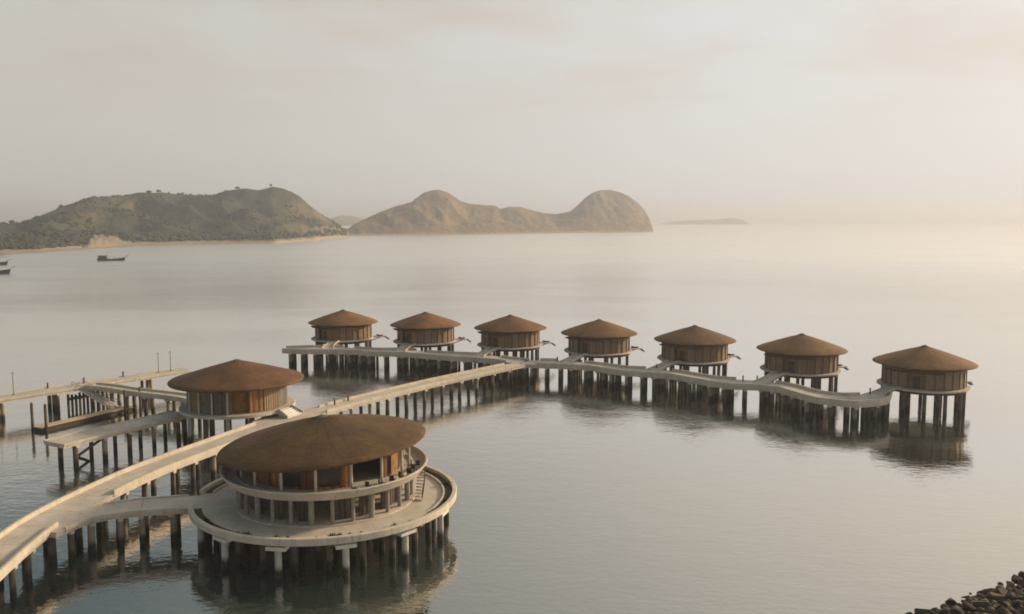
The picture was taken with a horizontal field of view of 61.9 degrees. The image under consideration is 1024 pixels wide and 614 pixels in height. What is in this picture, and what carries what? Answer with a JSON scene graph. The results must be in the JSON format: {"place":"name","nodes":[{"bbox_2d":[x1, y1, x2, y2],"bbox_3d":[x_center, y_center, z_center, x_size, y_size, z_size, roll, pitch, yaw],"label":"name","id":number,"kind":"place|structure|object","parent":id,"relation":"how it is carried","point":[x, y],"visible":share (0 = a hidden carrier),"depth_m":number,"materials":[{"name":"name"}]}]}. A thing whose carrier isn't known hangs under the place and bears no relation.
{"place":"outdoors","nodes":[
{"label":"outdoors","id":0,"kind":"place"},
{"bbox_2d":[82,234,135,247],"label":"earth bank","id":1,"kind":"structure","parent":0,"point":[95,240],"depth_m":1122.82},
{"bbox_2d":[0,243,221,254],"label":"beach","id":2,"kind":"structure","parent":0,"point":[30,251],"depth_m":1041.30,"materials":[{"name":"beige sand"}]},
{"bbox_2d":[0,242,8,249],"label":"hill tree","id":3,"kind":"object","parent":2,"relation":"on","point":[3,245],"visible":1,"depth_m":889.63,"materials":[{"name":"green plant"}]},
{"bbox_2d":[0,187,348,250],"bbox_3d":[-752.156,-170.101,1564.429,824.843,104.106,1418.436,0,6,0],"label":"hill","id":4,"kind":"structure","parent":0,"point":[262,203],"depth_m":1421.24,"materials":[{"name":"green plant"}]},
{"bbox_2d":[0,190,347,249],"bbox_3d":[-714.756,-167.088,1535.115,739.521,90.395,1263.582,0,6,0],"label":"hill woodland","id":5,"kind":"object","parent":4,"relation":"on","point":[22,240],"visible":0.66,"depth_m":1273.26,"materials":[{"name":"green plant"}]},
{"bbox_2d":[331,215,363,225],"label":"distant hill","id":6,"kind":"structure","parent":0,"point":[343,220],"depth_m":5078.98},
{"bbox_2d":[347,190,653,235],"bbox_3d":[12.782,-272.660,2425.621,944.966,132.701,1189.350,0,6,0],"label":"hill","id":7,"kind":"structure","parent":0,"point":[436,212],"depth_m":2205.88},
{"bbox_2d":[0,223,1023,613],"bbox_3d":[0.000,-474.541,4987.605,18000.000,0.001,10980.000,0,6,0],"label":"sea water","id":8,"kind":"structure","parent":0,"point":[578,497],"depth_m":149.99,"materials":[{"name":"grey liquid"}]},
{"bbox_2d":[0,266,15,273],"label":"fishing boat","id":9,"kind":"object","parent":8,"relation":"on","point":[4,271],"visible":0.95,"depth_m":573.33,"materials":[{"name":"paint"}]},
{"bbox_2d":[30,402,33,429],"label":"guide pile","id":10,"kind":"object","parent":8,"relation":"in","point":[32,415],"visible":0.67,"depth_m":146.70,"materials":[{"name":"metal"}]},
{"bbox_2d":[43,404,47,431],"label":"guide pile","id":11,"kind":"object","parent":8,"relation":"in","point":[45,417],"visible":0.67,"depth_m":145.52,"materials":[{"name":"concrete"}]},
{"bbox_2d":[67,392,91,408],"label":"row of timber piles","id":12,"kind":"structure","parent":8,"relation":"in","point":[83,396],"depth_m":164.32,"materials":[{"name":"wood"}]},
{"bbox_2d":[33,406,132,431],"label":"floating dock","id":13,"kind":"object","parent":8,"relation":"on","point":[80,419],"visible":0.91,"depth_m":152.53,"materials":[{"name":"brown wood"}]},
{"bbox_2d":[0,367,192,420],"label":"pier","id":14,"kind":"structure","parent":8,"relation":"in","point":[55,392],"depth_m":164.39,"materials":[{"name":"concrete"}]},
{"bbox_2d":[71,379,120,408],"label":"gangway","id":15,"kind":"object","parent":14,"relation":"attached to","point":[102,400],"visible":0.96,"depth_m":162.41,"materials":[{"name":"metal"}]},
{"bbox_2d":[97,255,128,260],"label":"fishing boat","id":16,"kind":"object","parent":8,"relation":"on","point":[102,258],"visible":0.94,"depth_m":752.22,"materials":[{"name":"brown wood"}]},
{"bbox_2d":[43,410,186,467],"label":"pier","id":17,"kind":"structure","parent":8,"relation":"in","point":[76,440],"depth_m":131.56,"materials":[{"name":"concrete"}]},
{"bbox_2d":[78,440,101,461],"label":"pier brace","id":18,"kind":"object","parent":17,"relation":"attached to","point":[87,449],"visible":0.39,"depth_m":127.48,"materials":[{"name":"wood"}]},
{"bbox_2d":[123,390,126,414],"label":"guide pile","id":19,"kind":"object","parent":8,"relation":"in","point":[124,402],"visible":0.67,"depth_m":157.64,"materials":[{"name":"wood"}]},
{"bbox_2d":[49,494,207,560],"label":"branch walkway","id":20,"kind":"structure","parent":8,"relation":"on","point":[172,507],"depth_m":94.87,"materials":[{"name":"concrete"}]},
{"bbox_2d":[138,387,141,411],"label":"guide pile","id":21,"kind":"object","parent":8,"relation":"in","point":[140,402],"visible":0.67,"depth_m":160.49,"materials":[{"name":"wood"}]},
{"bbox_2d":[0,421,281,598],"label":"boardwalk","id":22,"kind":"structure","parent":8,"relation":"in","point":[22,539],"depth_m":100.17,"materials":[{"name":"concrete"}]},
{"bbox_2d":[84,382,208,423],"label":"link walkway","id":23,"kind":"structure","parent":8,"relation":"in","point":[167,397],"depth_m":160.11,"materials":[{"name":"grey wood"}]},
{"bbox_2d":[167,359,303,442],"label":"pavilion","id":24,"kind":"structure","parent":8,"relation":"in","point":[228,392],"depth_m":137.80,"materials":[{"name":"wood"}]},
{"bbox_2d":[252,407,321,423],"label":"landing deck","id":25,"kind":"structure","parent":8,"relation":"in","point":[305,414],"depth_m":139.20,"materials":[{"name":"concrete"}]},
{"bbox_2d":[188,414,456,578],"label":"round pavilion","id":26,"kind":"structure","parent":8,"relation":"in","point":[294,480],"depth_m":91.98,"materials":[{"name":"wood"}]},
{"bbox_2d":[256,472,269,484],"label":"window","id":27,"kind":"structure","parent":26,"relation":"in","point":[264,477],"depth_m":92.44,"materials":[{"name":"brown glass"}]},
{"bbox_2d":[282,472,301,488],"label":"window","id":28,"kind":"structure","parent":26,"relation":"in","point":[294,479],"depth_m":90.74,"materials":[{"name":"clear glass"}]},
{"bbox_2d":[317,468,340,488],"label":"window","id":29,"kind":"structure","parent":26,"relation":"in","point":[325,477],"depth_m":90.83,"materials":[{"name":"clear glass"}]},
{"bbox_2d":[389,475,394,480],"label":"terrace chair","id":30,"kind":"object","parent":26,"relation":"on","point":[391,477],"visible":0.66,"depth_m":92.64,"materials":[{"name":"black"}]},
{"bbox_2d":[390,452,398,473],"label":"window","id":31,"kind":"structure","parent":26,"relation":"in","point":[394,459],"depth_m":96.83,"materials":[{"name":"orange glass"}]},
{"bbox_2d":[411,464,416,471],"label":"terrace chair","id":32,"kind":"object","parent":26,"relation":"on","point":[413,466],"visible":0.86,"depth_m":96.92,"materials":[{"name":"black"}]},
{"bbox_2d":[308,309,388,362],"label":"overwater villa","id":33,"kind":"object","parent":8,"relation":"in","point":[342,327],"visible":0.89,"depth_m":221.19,"materials":[{"name":"brown wood"}]},
{"bbox_2d":[282,345,529,379],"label":"row walkway","id":34,"kind":"structure","parent":8,"relation":"in","point":[469,360],"depth_m":206.33,"materials":[{"name":"grey wood"}]},
{"bbox_2d":[307,363,525,415],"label":"bridge walkway","id":35,"kind":"structure","parent":8,"relation":"in","point":[369,399],"depth_m":165.54,"materials":[{"name":"beige wood"}]},
{"bbox_2d":[390,312,470,364],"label":"overwater villa","id":36,"kind":"object","parent":8,"relation":"in","point":[425,330],"visible":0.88,"depth_m":215.66,"materials":[{"name":"wood"}]},
{"bbox_2d":[473,314,554,367],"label":"overwater villa","id":37,"kind":"object","parent":8,"relation":"in","point":[507,334],"visible":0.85,"depth_m":209.21,"materials":[{"name":"wood"}]},
{"bbox_2d":[493,337,496,346],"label":"door","id":38,"kind":"structure","parent":37,"relation":"in","point":[494,338],"depth_m":209.54,"materials":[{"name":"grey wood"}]},
{"bbox_2d":[561,319,643,377],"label":"overwater villa","id":39,"kind":"object","parent":8,"relation":"in","point":[598,338],"visible":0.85,"depth_m":199.26,"materials":[{"name":"wood"}]},
{"bbox_2d":[583,343,586,352],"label":"door","id":40,"kind":"structure","parent":39,"relation":"in","point":[584,344],"depth_m":199.83,"materials":[{"name":"grey wood"}]},
{"bbox_2d":[647,325,740,386],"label":"overwater villa","id":41,"kind":"object","parent":8,"relation":"in","point":[687,348],"visible":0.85,"depth_m":187.90,"materials":[{"name":"wood"}]},
{"bbox_2d":[679,350,684,360],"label":"door","id":42,"kind":"structure","parent":41,"relation":"in","point":[682,353],"depth_m":188.32,"materials":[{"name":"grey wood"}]},
{"bbox_2d":[662,218,748,223],"bbox_3d":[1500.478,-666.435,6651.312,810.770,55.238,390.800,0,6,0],"label":"flat islet","id":43,"kind":"object","parent":8,"relation":"in","point":[730,221],"visible":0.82,"depth_m":6555.29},
{"bbox_2d":[522,358,891,424],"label":"row walkway","id":44,"kind":"structure","parent":8,"relation":"in","point":[874,405],"depth_m":169.16,"materials":[{"name":"grey wood"}]},
{"bbox_2d":[753,333,848,400],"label":"overwater villa","id":45,"kind":"object","parent":8,"relation":"in","point":[801,356],"visible":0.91,"depth_m":173.82,"materials":[{"name":"wood"}]},
{"bbox_2d":[788,361,793,372],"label":"door","id":46,"kind":"structure","parent":45,"relation":"in","point":[790,363],"depth_m":174.18,"materials":[{"name":"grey wood"}]},
{"bbox_2d":[872,345,978,416],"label":"overwater villa","id":47,"kind":"object","parent":8,"relation":"in","point":[925,371],"visible":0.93,"depth_m":157.55,"materials":[{"name":"wood"}]},
{"bbox_2d":[913,376,919,388],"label":"door","id":48,"kind":"structure","parent":47,"relation":"in","point":[916,379],"depth_m":157.48,"materials":[{"name":"grey wood"}]},
{"bbox_2d":[0,0,1023,222],"label":"sky","id":49,"kind":"structure","parent":0,"point":[751,111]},
{"bbox_2d":[948,585,1023,613],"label":"rocky shore","id":50,"kind":"structure","parent":0,"point":[975,596],"depth_m":79.29,"materials":[{"name":"brown stone"}]},
{"bbox_2d":[914,608,933,613],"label":"boulder","id":51,"kind":"object","parent":50,"relation":"on","point":[921,611],"visible":0.98,"depth_m":78.22,"materials":[{"name":"stone"}]},
{"bbox_2d":[935,609,949,613],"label":"boulder","id":52,"kind":"object","parent":50,"relation":"on","point":[944,611],"visible":0.95,"depth_m":77.66,"materials":[{"name":"stone"}]},
{"bbox_2d":[945,598,956,603],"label":"boulder","id":53,"kind":"object","parent":50,"relation":"on","point":[951,601],"visible":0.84,"depth_m":80.34,"materials":[{"name":"brown stone"}]},
{"bbox_2d":[950,608,963,613],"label":"boulder","id":54,"kind":"object","parent":50,"relation":"on","point":[956,611],"visible":1,"depth_m":76.06,"materials":[{"name":"stone"}]},
{"bbox_2d":[962,602,975,612],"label":"boulder","id":55,"kind":"object","parent":50,"relation":"on","point":[967,607],"visible":0.88,"depth_m":77.24,"materials":[{"name":"stone"}]},
{"bbox_2d":[976,607,983,611],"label":"boulder","id":56,"kind":"object","parent":50,"relation":"on","point":[979,609],"visible":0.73,"depth_m":76.47,"materials":[{"name":"stone"}]},
{"bbox_2d":[972,600,990,608],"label":"boulder","id":57,"kind":"object","parent":50,"relation":"on","point":[984,604],"visible":0.73,"depth_m":77.74,"materials":[{"name":"brown stone"}]},
{"bbox_2d":[977,588,995,594],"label":"boulder","id":58,"kind":"object","parent":50,"relation":"on","point":[985,591],"visible":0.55,"depth_m":81.97,"materials":[{"name":"brown stone"}]},
{"bbox_2d":[988,606,994,612],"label":"boulder","id":59,"kind":"object","parent":50,"relation":"on","point":[991,609],"visible":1,"depth_m":76.08,"materials":[{"name":"brown stone"}]},
{"bbox_2d":[985,592,1004,600],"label":"boulder","id":60,"kind":"object","parent":50,"relation":"on","point":[994,596],"visible":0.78,"depth_m":79.83,"materials":[{"name":"stone"}]},
{"bbox_2d":[995,585,1004,589],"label":"boulder","id":61,"kind":"object","parent":50,"relation":"on","point":[999,586],"visible":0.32,"depth_m":82.84,"materials":[{"name":"stone"}]},
{"bbox_2d":[995,588,1005,594],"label":"boulder","id":62,"kind":"object","parent":50,"relation":"on","point":[1001,591],"visible":0.49,"depth_m":81.44,"materials":[{"name":"brown stone"}]},
{"bbox_2d":[997,607,1011,613],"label":"boulder","id":63,"kind":"object","parent":50,"relation":"on","point":[1001,610],"visible":1,"depth_m":73.58,"materials":[{"name":"stone"}]},
{"bbox_2d":[999,601,1011,606],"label":"boulder","id":64,"kind":"object","parent":50,"relation":"on","point":[1004,603],"visible":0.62,"depth_m":76.74,"materials":[{"name":"stone"}]},
{"bbox_2d":[1005,592,1015,599],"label":"boulder","id":65,"kind":"object","parent":50,"relation":"on","point":[1008,595],"visible":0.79,"depth_m":79.72,"materials":[{"name":"stone"}]},
{"bbox_2d":[1006,581,1014,585],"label":"boulder","id":66,"kind":"object","parent":50,"relation":"on","point":[1010,583],"visible":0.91,"depth_m":84.20,"materials":[{"name":"stone"}]},
{"bbox_2d":[1011,574,1021,581],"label":"boulder","id":67,"kind":"object","parent":50,"relation":"on","point":[1014,577],"visible":0.7,"depth_m":85.45,"materials":[{"name":"stone"}]},
{"bbox_2d":[1012,600,1022,607],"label":"boulder","id":68,"kind":"object","parent":50,"relation":"on","point":[1016,603],"visible":0.88,"depth_m":76.55,"materials":[{"name":"brown stone"}]},
{"bbox_2d":[1012,596,1023,599],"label":"boulder","id":69,"kind":"object","parent":50,"relation":"on","point":[1018,597],"visible":0.81,"depth_m":78.56,"materials":[{"name":"stone"}]},
{"bbox_2d":[1017,579,1023,585],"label":"boulder","id":70,"kind":"object","parent":50,"relation":"on","point":[1020,581],"visible":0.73,"depth_m":84.05,"materials":[{"name":"brown stone"}]},
{"bbox_2d":[1018,571,1023,578],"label":"boulder","id":71,"kind":"object","parent":50,"relation":"on","point":[1021,574],"visible":0.65,"depth_m":86.10,"materials":[{"name":"stone"}]},
{"bbox_2d":[1019,607,1023,613],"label":"boulder","id":72,"kind":"object","parent":50,"relation":"on","point":[1021,610],"visible":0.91,"depth_m":74.50,"materials":[{"name":"brown stone"}]}
]}

